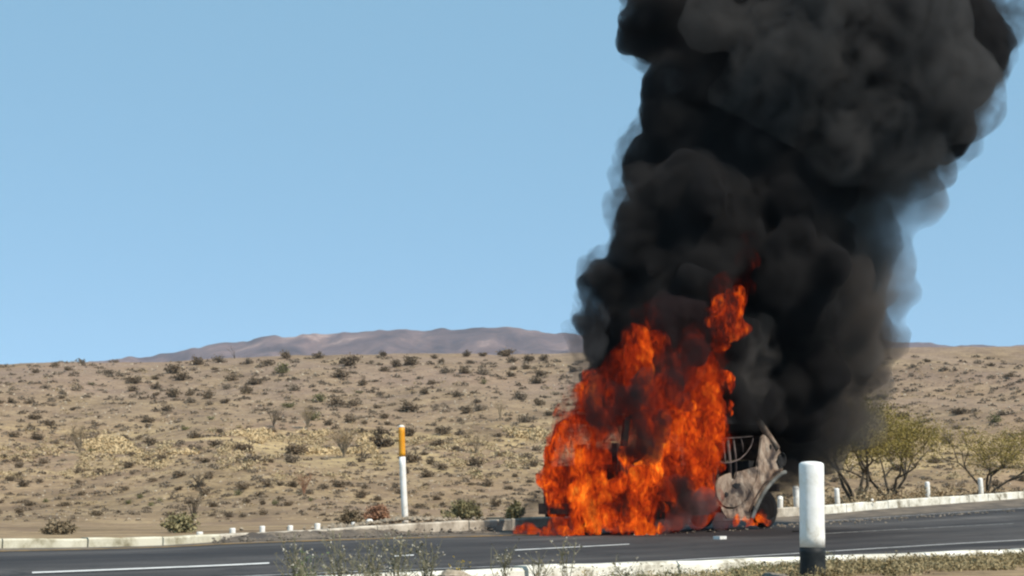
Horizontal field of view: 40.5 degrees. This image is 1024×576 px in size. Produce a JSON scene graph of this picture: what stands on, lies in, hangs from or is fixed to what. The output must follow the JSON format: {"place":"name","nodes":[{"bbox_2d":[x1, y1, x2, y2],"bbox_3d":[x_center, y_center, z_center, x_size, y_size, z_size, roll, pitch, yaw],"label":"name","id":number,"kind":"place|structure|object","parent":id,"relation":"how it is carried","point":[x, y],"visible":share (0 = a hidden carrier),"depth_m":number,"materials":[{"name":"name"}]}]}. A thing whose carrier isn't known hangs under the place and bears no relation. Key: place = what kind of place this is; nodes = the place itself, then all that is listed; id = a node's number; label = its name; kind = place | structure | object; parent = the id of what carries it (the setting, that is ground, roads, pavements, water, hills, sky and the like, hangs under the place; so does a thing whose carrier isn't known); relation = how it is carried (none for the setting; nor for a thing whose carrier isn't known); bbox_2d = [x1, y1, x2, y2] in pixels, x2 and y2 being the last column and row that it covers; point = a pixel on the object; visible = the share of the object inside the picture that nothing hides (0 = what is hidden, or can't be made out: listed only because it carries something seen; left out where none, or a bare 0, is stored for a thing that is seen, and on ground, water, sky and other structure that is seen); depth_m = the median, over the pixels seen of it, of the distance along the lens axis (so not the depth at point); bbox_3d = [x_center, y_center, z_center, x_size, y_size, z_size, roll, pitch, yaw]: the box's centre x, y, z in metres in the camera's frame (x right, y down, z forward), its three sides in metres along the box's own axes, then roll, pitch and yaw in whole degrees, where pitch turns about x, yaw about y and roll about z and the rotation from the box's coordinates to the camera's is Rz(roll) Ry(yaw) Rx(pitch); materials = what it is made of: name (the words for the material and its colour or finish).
{"place":"outdoors","nodes":[
{"label":"outdoors","id":0,"kind":"place"},
{"bbox_2d":[0,346,1023,575],"bbox_3d":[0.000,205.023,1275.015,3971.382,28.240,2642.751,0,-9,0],"label":"ground","id":1,"kind":"structure","parent":0,"point":[749,360],"depth_m":111.67,"materials":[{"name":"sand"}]},
{"bbox_2d":[15,478,30,486],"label":"desert shrub","id":2,"kind":"object","parent":1,"relation":"on","point":[21,483],"visible":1,"depth_m":70.19,"materials":[{"name":"brown plant"}]},
{"bbox_2d":[30,431,45,439],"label":"desert shrub","id":3,"kind":"object","parent":1,"relation":"on","point":[38,436],"visible":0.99,"depth_m":97.57,"materials":[{"name":"brown plant"}]},
{"bbox_2d":[38,519,80,534],"bbox_3d":[-7.225,3.846,22.165,0.648,0.330,0.480,3,-10,-20],"label":"roadside bush","id":4,"kind":"object","parent":1,"relation":"on","point":[59,528],"visible":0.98,"depth_m":22.11,"materials":[{"name":"brown plant"}]},
{"bbox_2d":[64,424,93,452],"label":"bare tree","id":5,"kind":"object","parent":1,"relation":"on","point":[78,445],"visible":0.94,"depth_m":89.61,"materials":[{"name":"brown plant"}]},
{"bbox_2d":[88,509,105,515],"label":"desert shrub","id":6,"kind":"object","parent":1,"relation":"on","point":[96,513],"visible":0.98,"depth_m":47.21,"materials":[{"name":"brown plant"}]},
{"bbox_2d":[126,374,143,383],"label":"desert shrub","id":7,"kind":"object","parent":1,"relation":"on","point":[135,379],"visible":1,"depth_m":139.83,"materials":[{"name":"brown plant"}]},
{"bbox_2d":[142,435,158,445],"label":"desert shrub","id":8,"kind":"object","parent":1,"relation":"on","point":[151,441],"visible":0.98,"depth_m":87.44,"materials":[{"name":"brown plant"}]},
{"bbox_2d":[163,361,184,372],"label":"desert shrub","id":9,"kind":"object","parent":1,"relation":"on","point":[174,368],"visible":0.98,"depth_m":150.94,"materials":[{"name":"brown plant"}]},
{"bbox_2d":[165,386,182,396],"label":"desert shrub","id":10,"kind":"object","parent":1,"relation":"on","point":[173,393],"visible":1,"depth_m":129.61,"materials":[{"name":"brown plant"}]},
{"bbox_2d":[158,511,200,532],"bbox_3d":[-5.531,3.936,23.118,0.745,0.425,0.706,6,-11,-33],"label":"roadside bush","id":11,"kind":"object","parent":1,"relation":"on","point":[178,523],"visible":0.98,"depth_m":23.06,"materials":[{"name":"green plant"}]},
{"bbox_2d":[172,470,188,477],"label":"desert shrub","id":12,"kind":"object","parent":1,"relation":"on","point":[177,474],"visible":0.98,"depth_m":69.15,"materials":[{"name":"brown plant"}]},
{"bbox_2d":[172,369,191,380],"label":"desert shrub","id":13,"kind":"object","parent":1,"relation":"on","point":[181,376],"visible":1,"depth_m":144.39,"materials":[{"name":"brown plant"}]},
{"bbox_2d":[185,493,205,519],"bbox_3d":[-10.309,7.159,45.064,0.716,0.962,0.639,8,-12,-40],"label":"bare tree","id":14,"kind":"object","parent":1,"relation":"on","point":[194,503],"visible":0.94,"depth_m":45.06,"materials":[{"name":"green plant"}]},
{"bbox_2d":[190,354,205,364],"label":"desert shrub","id":15,"kind":"object","parent":1,"relation":"on","point":[197,361],"visible":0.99,"depth_m":159.52,"materials":[{"name":"brown plant"}]},
{"bbox_2d":[201,389,215,398],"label":"desert shrub","id":16,"kind":"object","parent":1,"relation":"on","point":[208,395],"visible":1,"depth_m":127.49,"materials":[{"name":"brown plant"}]},
{"bbox_2d":[211,354,227,362],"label":"twiggy shrub","id":17,"kind":"object","parent":1,"relation":"on","point":[218,359],"visible":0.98,"depth_m":162.95,"materials":[{"name":"plant"}]},
{"bbox_2d":[223,372,238,380],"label":"desert shrub","id":18,"kind":"object","parent":1,"relation":"on","point":[231,377],"visible":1,"depth_m":143.27,"materials":[{"name":"brown plant"}]},
{"bbox_2d":[235,481,250,489],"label":"desert shrub","id":19,"kind":"object","parent":1,"relation":"on","point":[244,485],"visible":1,"depth_m":63.13,"materials":[{"name":"brown plant"}]},
{"bbox_2d":[232,440,254,451],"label":"desert shrub","id":20,"kind":"object","parent":1,"relation":"on","point":[244,447],"visible":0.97,"depth_m":83.76,"materials":[{"name":"brown plant"}]},
{"bbox_2d":[235,451,265,462],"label":"twiggy shrub","id":21,"kind":"object","parent":1,"relation":"on","point":[253,457],"visible":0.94,"depth_m":71.60,"materials":[{"name":"plant"}]},
{"bbox_2d":[245,376,264,384],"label":"desert shrub","id":22,"kind":"object","parent":1,"relation":"on","point":[253,381],"visible":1,"depth_m":138.39,"materials":[{"name":"brown plant"}]},
{"bbox_2d":[266,408,287,426],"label":"bare tree","id":23,"kind":"object","parent":1,"relation":"on","point":[274,418],"visible":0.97,"depth_m":102.39,"materials":[{"name":"brown plant"}]},
{"bbox_2d":[274,362,290,372],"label":"olive shrub","id":24,"kind":"object","parent":1,"relation":"on","point":[282,369],"visible":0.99,"depth_m":145.23,"materials":[{"name":"green plant"}]},
{"bbox_2d":[280,452,301,462],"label":"twiggy shrub","id":25,"kind":"object","parent":1,"relation":"on","point":[289,458],"visible":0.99,"depth_m":75.40,"materials":[{"name":"plant"}]},
{"bbox_2d":[273,532,312,575],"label":"roadside weed","id":26,"kind":"object","parent":1,"relation":"on","point":[292,565],"visible":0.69,"depth_m":8.63,"materials":[{"name":"green plant"}]},
{"bbox_2d":[280,441,308,454],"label":"desert shrub","id":27,"kind":"object","parent":1,"relation":"on","point":[293,448],"visible":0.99,"depth_m":86.13,"materials":[{"name":"brown plant"}]},
{"bbox_2d":[295,473,316,494],"bbox_3d":[-9.275,8.825,62.270,0.956,1.137,0.866,9,-13,-42],"label":"bare tree","id":28,"kind":"object","parent":1,"relation":"on","point":[303,483],"visible":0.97,"depth_m":62.17,"materials":[{"name":"plant"}]},
{"bbox_2d":[295,405,317,428],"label":"bare tree","id":29,"kind":"object","parent":1,"relation":"on","point":[307,421],"visible":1,"depth_m":101.89,"materials":[{"name":"brown plant"}]},
{"bbox_2d":[294,547,329,575],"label":"roadside weed","id":30,"kind":"object","parent":1,"relation":"on","point":[314,567],"visible":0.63,"depth_m":8.44,"materials":[{"name":"green plant"}]},
{"bbox_2d":[81,427,545,454],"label":"straw grass","id":31,"kind":"structure","parent":1,"relation":"on","point":[108,442],"depth_m":93.32,"materials":[{"name":"plant"}]},
{"bbox_2d":[312,392,327,401],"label":"olive shrub","id":32,"kind":"object","parent":1,"relation":"on","point":[322,399],"visible":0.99,"depth_m":122.52,"materials":[{"name":"green plant"}]},
{"bbox_2d":[294,556,355,575],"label":"roadside weed","id":33,"kind":"object","parent":1,"relation":"on","point":[302,574],"visible":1,"depth_m":8.12,"materials":[{"name":"green plant"}]},
{"bbox_2d":[308,529,362,575],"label":"roadside weed","id":34,"kind":"object","parent":1,"relation":"on","point":[338,571],"visible":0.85,"depth_m":8.74,"materials":[{"name":"green plant"}]},
{"bbox_2d":[326,395,346,405],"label":"desert shrub","id":35,"kind":"object","parent":1,"relation":"on","point":[335,401],"visible":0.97,"depth_m":118.76,"materials":[{"name":"brown plant"}]},
{"bbox_2d":[331,479,348,486],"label":"desert shrub","id":36,"kind":"object","parent":1,"relation":"on","point":[340,484],"visible":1,"depth_m":66.37,"materials":[{"name":"brown plant"}]},
{"bbox_2d":[325,423,356,457],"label":"bare tree","id":37,"kind":"object","parent":1,"relation":"on","point":[344,441],"visible":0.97,"depth_m":84.26,"materials":[{"name":"brown plant"}]},
{"bbox_2d":[330,367,351,377],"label":"desert shrub","id":38,"kind":"object","parent":1,"relation":"on","point":[340,374],"visible":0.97,"depth_m":141.55,"materials":[{"name":"brown plant"}]},
{"bbox_2d":[333,507,363,524],"bbox_3d":[-3.717,5.207,31.562,0.743,0.479,0.543,0,-9,0],"label":"roadside bush","id":39,"kind":"object","parent":1,"relation":"on","point":[349,517],"visible":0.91,"depth_m":31.48,"materials":[{"name":"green plant"}]},
{"bbox_2d":[336,352,362,365],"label":"desert shrub","id":40,"kind":"object","parent":1,"relation":"on","point":[349,360],"visible":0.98,"depth_m":152.78,"materials":[{"name":"brown plant"}]},
{"bbox_2d":[343,413,357,422],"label":"desert shrub","id":41,"kind":"object","parent":1,"relation":"on","point":[349,419],"visible":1,"depth_m":106.35,"materials":[{"name":"brown plant"}]},
{"bbox_2d":[353,489,369,497],"bbox_3d":[-6.946,9.405,63.365,0.729,0.443,0.896,-7,-12,35],"label":"desert shrub","id":42,"kind":"object","parent":1,"relation":"on","point":[363,494],"visible":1,"depth_m":63.26,"materials":[{"name":"brown plant"}]},
{"bbox_2d":[239,515,485,530],"bbox_3d":[-2.269,4.362,25.806,1.449,0.269,6.687,-7,-12,36],"label":"rubble","id":43,"kind":"object","parent":1,"relation":"on","point":[394,519],"visible":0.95,"depth_m":25.43,"materials":[{"name":"stone"}]},
{"bbox_2d":[341,532,396,575],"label":"roadside weed","id":44,"kind":"object","parent":1,"relation":"on","point":[369,562],"visible":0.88,"depth_m":8.54,"materials":[{"name":"green plant"}]},
{"bbox_2d":[361,503,390,520],"bbox_3d":[-3.000,4.995,30.614,0.682,0.520,0.848,0,-9,0],"label":"roadside bush","id":45,"kind":"object","parent":1,"relation":"on","point":[376,513],"visible":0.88,"depth_m":30.46,"materials":[{"name":"brown plant"}]},
{"bbox_2d":[367,426,391,436],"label":"desert shrub","id":46,"kind":"object","parent":1,"relation":"on","point":[378,428],"visible":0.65,"depth_m":97.92,"materials":[{"name":"brown plant"}]},
{"bbox_2d":[367,432,396,446],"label":"desert shrub","id":47,"kind":"object","parent":1,"relation":"on","point":[379,441],"visible":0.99,"depth_m":92.29,"materials":[{"name":"brown plant"}]},
{"bbox_2d":[348,554,425,575],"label":"roadside weed","id":48,"kind":"object","parent":1,"relation":"on","point":[374,571],"visible":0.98,"depth_m":8.13,"materials":[{"name":"green plant"}]},
{"bbox_2d":[375,528,418,575],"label":"roadside weed","id":49,"kind":"object","parent":1,"relation":"on","point":[400,554],"visible":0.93,"depth_m":8.84,"materials":[{"name":"green plant"}]},
{"bbox_2d":[398,425,408,522],"bbox_3d":[-2.140,3.724,27.360,0.236,2.031,0.127,0,-9,0],"label":"marker post","id":50,"kind":"object","parent":1,"relation":"on","point":[402,465],"visible":0.94,"depth_m":27.33,"materials":[{"name":"white paint"}]},
{"bbox_2d":[396,450,422,462],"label":"desert shrub","id":51,"kind":"object","parent":1,"relation":"on","point":[410,458],"visible":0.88,"depth_m":81.52,"materials":[{"name":"brown plant"}]},
{"bbox_2d":[398,399,421,411],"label":"desert shrub","id":52,"kind":"object","parent":1,"relation":"on","point":[408,406],"visible":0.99,"depth_m":114.91,"materials":[{"name":"brown plant"}]},
{"bbox_2d":[402,354,420,364],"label":"desert shrub","id":53,"kind":"object","parent":1,"relation":"on","point":[409,360],"visible":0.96,"depth_m":152.95,"materials":[{"name":"brown plant"}]},
{"bbox_2d":[405,425,417,435],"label":"desert shrub","id":54,"kind":"object","parent":1,"relation":"on","point":[411,431],"visible":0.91,"depth_m":97.80,"materials":[{"name":"brown plant"}]},
{"bbox_2d":[401,531,451,575],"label":"roadside weed","id":55,"kind":"object","parent":1,"relation":"on","point":[426,571],"visible":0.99,"depth_m":8.83,"materials":[{"name":"green plant"}]},
{"bbox_2d":[417,468,436,477],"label":"desert shrub","id":56,"kind":"object","parent":1,"relation":"on","point":[427,473],"visible":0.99,"depth_m":72.72,"materials":[{"name":"brown plant"}]},
{"bbox_2d":[434,424,452,434],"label":"desert shrub","id":57,"kind":"object","parent":1,"relation":"on","point":[442,430],"visible":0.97,"depth_m":98.09,"materials":[{"name":"brown plant"}]},
{"bbox_2d":[438,569,470,575],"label":"rock","id":58,"kind":"object","parent":1,"relation":"on","point":[449,572],"visible":1,"depth_m":8.77,"materials":[{"name":"stone"}]},
{"bbox_2d":[439,499,483,519],"bbox_3d":[-1.053,4.646,28.924,0.940,0.516,0.761,0,-9,0],"label":"roadside bush","id":59,"kind":"object","parent":1,"relation":"on","point":[462,509],"visible":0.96,"depth_m":28.85,"materials":[{"name":"green plant"}]},
{"bbox_2d":[466,456,485,465],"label":"desert shrub","id":60,"kind":"object","parent":1,"relation":"on","point":[473,461],"visible":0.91,"depth_m":79.83,"materials":[{"name":"brown plant"}]},
{"bbox_2d":[465,431,491,452],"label":"bare tree","id":61,"kind":"object","parent":1,"relation":"on","point":[476,445],"visible":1,"depth_m":87.44,"materials":[{"name":"brown plant"}]},
{"bbox_2d":[475,366,493,374],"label":"twiggy shrub","id":62,"kind":"object","parent":1,"relation":"on","point":[482,371],"visible":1,"depth_m":145.12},
{"bbox_2d":[490,398,507,420],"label":"bare tree","id":63,"kind":"object","parent":1,"relation":"on","point":[499,411],"visible":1,"depth_m":105.43,"materials":[{"name":"beige plant"}]},
{"bbox_2d":[489,538,519,575],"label":"roadside weed","id":64,"kind":"object","parent":1,"relation":"on","point":[505,565],"visible":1,"depth_m":9.41,"materials":[{"name":"green plant"}]},
{"bbox_2d":[496,347,515,355],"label":"desert shrub","id":65,"kind":"object","parent":1,"relation":"on","point":[506,352],"visible":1,"depth_m":167.76,"materials":[{"name":"brown plant"}]},
{"bbox_2d":[0,362,1020,520],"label":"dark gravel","id":66,"kind":"structure","parent":1,"relation":"on","point":[376,426],"depth_m":104.92,"materials":[{"name":"gravel"}]},
{"bbox_2d":[0,354,1023,521],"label":"shrubs","id":67,"kind":"object","parent":1,"relation":"on","point":[261,478],"visible":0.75,"depth_m":106.18,"materials":[{"name":"plant"}]},
{"bbox_2d":[0,491,1023,547],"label":"kerb","id":68,"kind":"structure","parent":1,"relation":"on","point":[527,523],"depth_m":26.71,"materials":[{"name":"paint"}]},
{"bbox_2d":[0,426,1023,479],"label":"dry grass","id":69,"kind":"structure","parent":1,"relation":"on","point":[230,445],"depth_m":83.56,"materials":[{"name":"plant"}]},
{"bbox_2d":[0,362,1023,520],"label":"hillside stones","id":70,"kind":"object","parent":1,"relation":"on","point":[966,369],"visible":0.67,"depth_m":106.19,"materials":[{"name":"stone"}]},
{"bbox_2d":[504,500,525,518],"bbox_3d":[0.066,4.483,27.935,0.445,0.498,0.407,0,-9,0],"label":"roadside bush","id":71,"kind":"object","parent":1,"relation":"on","point":[515,510],"visible":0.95,"depth_m":27.86,"materials":[{"name":"green plant"}]},
{"bbox_2d":[512,390,528,399],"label":"twiggy shrub","id":72,"kind":"object","parent":1,"relation":"on","point":[520,397],"visible":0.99,"depth_m":119.90,"materials":[{"name":"plant"}]},
{"bbox_2d":[514,413,533,422],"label":"twiggy shrub","id":73,"kind":"object","parent":1,"relation":"on","point":[525,418],"visible":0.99,"depth_m":104.31,"materials":[{"name":"plant"}]},
{"bbox_2d":[512,550,555,575],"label":"roadside weed","id":74,"kind":"object","parent":1,"relation":"on","point":[540,568],"visible":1,"depth_m":9.62,"materials":[{"name":"green plant"}]},
{"bbox_2d":[550,537,582,575],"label":"roadside weed","id":75,"kind":"object","parent":1,"relation":"on","point":[564,571],"visible":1,"depth_m":9.71,"materials":[{"name":"green plant"}]},
{"bbox_2d":[609,554,645,575],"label":"roadside weed","id":76,"kind":"object","parent":1,"relation":"on","point":[621,571],"visible":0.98,"depth_m":9.71,"materials":[{"name":"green plant"}]},
{"bbox_2d":[482,559,789,575],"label":"dry ground cover","id":77,"kind":"object","parent":1,"relation":"on","point":[720,572],"visible":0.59,"depth_m":10.38,"materials":[{"name":"beige plant"}]},
{"bbox_2d":[483,551,835,575],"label":"ground cover","id":78,"kind":"object","parent":1,"relation":"on","point":[706,571],"visible":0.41,"depth_m":10.70,"materials":[{"name":"plant"}]},
{"bbox_2d":[324,548,1023,575],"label":"kerb","id":79,"kind":"structure","parent":1,"relation":"on","point":[647,566],"depth_m":10.84,"materials":[{"name":"white paint"}]},
{"bbox_2d":[761,572,788,575],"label":"rock","id":80,"kind":"object","parent":1,"relation":"on","point":[770,574],"visible":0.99,"depth_m":8.69,"materials":[{"name":"stone"}]},
{"bbox_2d":[793,486,798,506],"bbox_3d":[7.449,5.481,36.305,0.171,0.596,0.171,-2,-9,0],"label":"bollard","id":81,"kind":"object","parent":1,"relation":"on","point":[796,495],"visible":0.73,"depth_m":36.24,"materials":[{"name":"white paint"}]},
{"bbox_2d":[799,461,825,575],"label":"bollard","id":82,"kind":"object","parent":1,"relation":"on","point":[812,514],"visible":0.98,"depth_m":8.43,"materials":[{"name":"white paint"}]},
{"bbox_2d":[834,488,839,503],"bbox_3d":[8.893,5.724,37.920,0.134,0.505,0.134,-2,-9,0],"label":"bollard","id":83,"kind":"object","parent":1,"relation":"on","point":[837,496],"visible":0.87,"depth_m":37.88,"materials":[{"name":"white paint"}]},
{"bbox_2d":[760,380,915,501],"bbox_3d":[9.896,4.729,42.657,4.826,3.980,4.866,0,-9,0],"label":"desert tree","id":84,"kind":"object","parent":1,"relation":"on","point":[863,429],"visible":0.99,"depth_m":42.17,"materials":[{"name":"green plant"}]},
{"bbox_2d":[796,403,953,494],"bbox_3d":[12.307,5.311,45.663,4.789,3.596,4.743,6,-11,-34],"label":"desert tree","id":85,"kind":"object","parent":1,"relation":"on","point":[909,435],"visible":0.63,"depth_m":45.04,"materials":[{"name":"green plant"}]},
{"bbox_2d":[745,549,1023,575],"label":"dry grass bank","id":86,"kind":"structure","parent":1,"relation":"on","point":[915,564],"depth_m":9.81,"materials":[{"name":"plant"}]},
{"bbox_2d":[776,482,1017,506],"bbox_3d":[10.762,6.541,43.784,6.087,0.954,11.864,-8,-13,41],"label":"kerbside scrub","id":87,"kind":"object","parent":1,"relation":"on","point":[876,495],"visible":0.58,"depth_m":41.56,"materials":[{"name":"plant"}]},
{"bbox_2d":[950,406,970,414],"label":"desert shrub","id":88,"kind":"object","parent":1,"relation":"on","point":[959,411],"visible":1,"depth_m":113.91,"materials":[{"name":"brown plant"}]},
{"bbox_2d":[914,417,1023,493],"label":"desert tree","id":89,"kind":"object","parent":1,"relation":"on","point":[1005,460],"visible":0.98,"depth_m":47.10,"materials":[{"name":"green plant"}]},
{"bbox_2d":[978,478,983,493],"bbox_3d":[14.979,6.355,44.315,0.157,0.570,0.157,-1,-9,0],"label":"bollard","id":90,"kind":"object","parent":1,"relation":"on","point":[980,485],"visible":0.87,"depth_m":44.26,"materials":[{"name":"white paint"}]},
{"bbox_2d":[986,412,1004,422],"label":"olive shrub","id":91,"kind":"object","parent":1,"relation":"on","point":[995,419],"visible":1,"depth_m":106.92,"materials":[{"name":"green plant"}]},
{"bbox_2d":[0,506,1023,575],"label":"road","id":92,"kind":"structure","parent":0,"point":[753,541],"depth_m":16.77,"materials":[{"name":"asphalt"}]},
{"bbox_2d":[32,562,268,572],"bbox_3d":[-2.778,2.236,11.104,0.228,0.007,2.614,-6,-11,33],"label":"lane marking","id":93,"kind":"object","parent":92,"relation":"on","point":[150,567],"visible":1,"depth_m":10.87,"materials":[{"name":"white paint"}]},
{"bbox_2d":[11,534,538,550],"bbox_3d":[-3.427,3.727,20.378,0.449,0.101,13.198,-7,-12,36],"label":"lane marking","id":94,"kind":"object","parent":92,"relation":"on","point":[278,541],"visible":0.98,"depth_m":20.59,"materials":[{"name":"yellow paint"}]},
{"bbox_2d":[249,562,616,575],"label":"lane marking","id":95,"kind":"object","parent":92,"relation":"on","point":[405,569],"visible":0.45,"depth_m":10.94,"materials":[{"name":"paint"}]},
{"bbox_2d":[538,405,786,532],"bbox_3d":[3.123,3.579,27.372,1.940,2.376,5.770,-9,-12,42],"label":"burning van","id":96,"kind":"object","parent":92,"relation":"on","point":[646,489],"visible":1,"depth_m":26.39,"materials":[{"name":"metal"}]},
{"bbox_2d":[634,517,902,534],"bbox_3d":[5.700,5.015,29.418,2.500,0.330,13.104,-7,-12,38],"label":"pale debris","id":97,"kind":"object","parent":92,"relation":"on","point":[758,528],"visible":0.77,"depth_m":28.32,"materials":[{"name":"stone"}]},
{"bbox_2d":[669,540,1013,560],"bbox_3d":[5.688,3.154,17.140,12.761,0.179,0.257,9,-13,-44],"label":"lane marking","id":98,"kind":"object","parent":92,"relation":"on","point":[828,551],"visible":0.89,"depth_m":15.13,"materials":[{"name":"white paint"}]},
{"bbox_2d":[776,510,1014,526],"bbox_3d":[9.513,5.623,34.041,1.061,0.429,12.856,-8,-13,41],"label":"road debris","id":99,"kind":"object","parent":92,"relation":"on","point":[845,520],"visible":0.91,"depth_m":33.92,"materials":[{"name":"stone"}]},
{"bbox_2d":[0,498,1023,550],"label":"road shoulder","id":100,"kind":"object","parent":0,"point":[963,506],"visible":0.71,"depth_m":31.86},
{"bbox_2d":[212,525,495,543],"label":"shoulder gravel","id":101,"kind":"structure","parent":100,"relation":"on","point":[241,538],"depth_m":22.91,"materials":[{"name":"gravel"}]},
{"bbox_2d":[0,0,1023,363],"label":"sky","id":102,"kind":"structure","parent":0,"point":[176,175],"materials":[{"name":"blue"}]},
{"bbox_2d":[89,327,1023,362],"bbox_3d":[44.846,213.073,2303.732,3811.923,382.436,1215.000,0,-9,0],"label":"mountain","id":103,"kind":"structure","parent":0,"point":[491,341],"depth_m":2541.08,"materials":[{"name":"stone"}]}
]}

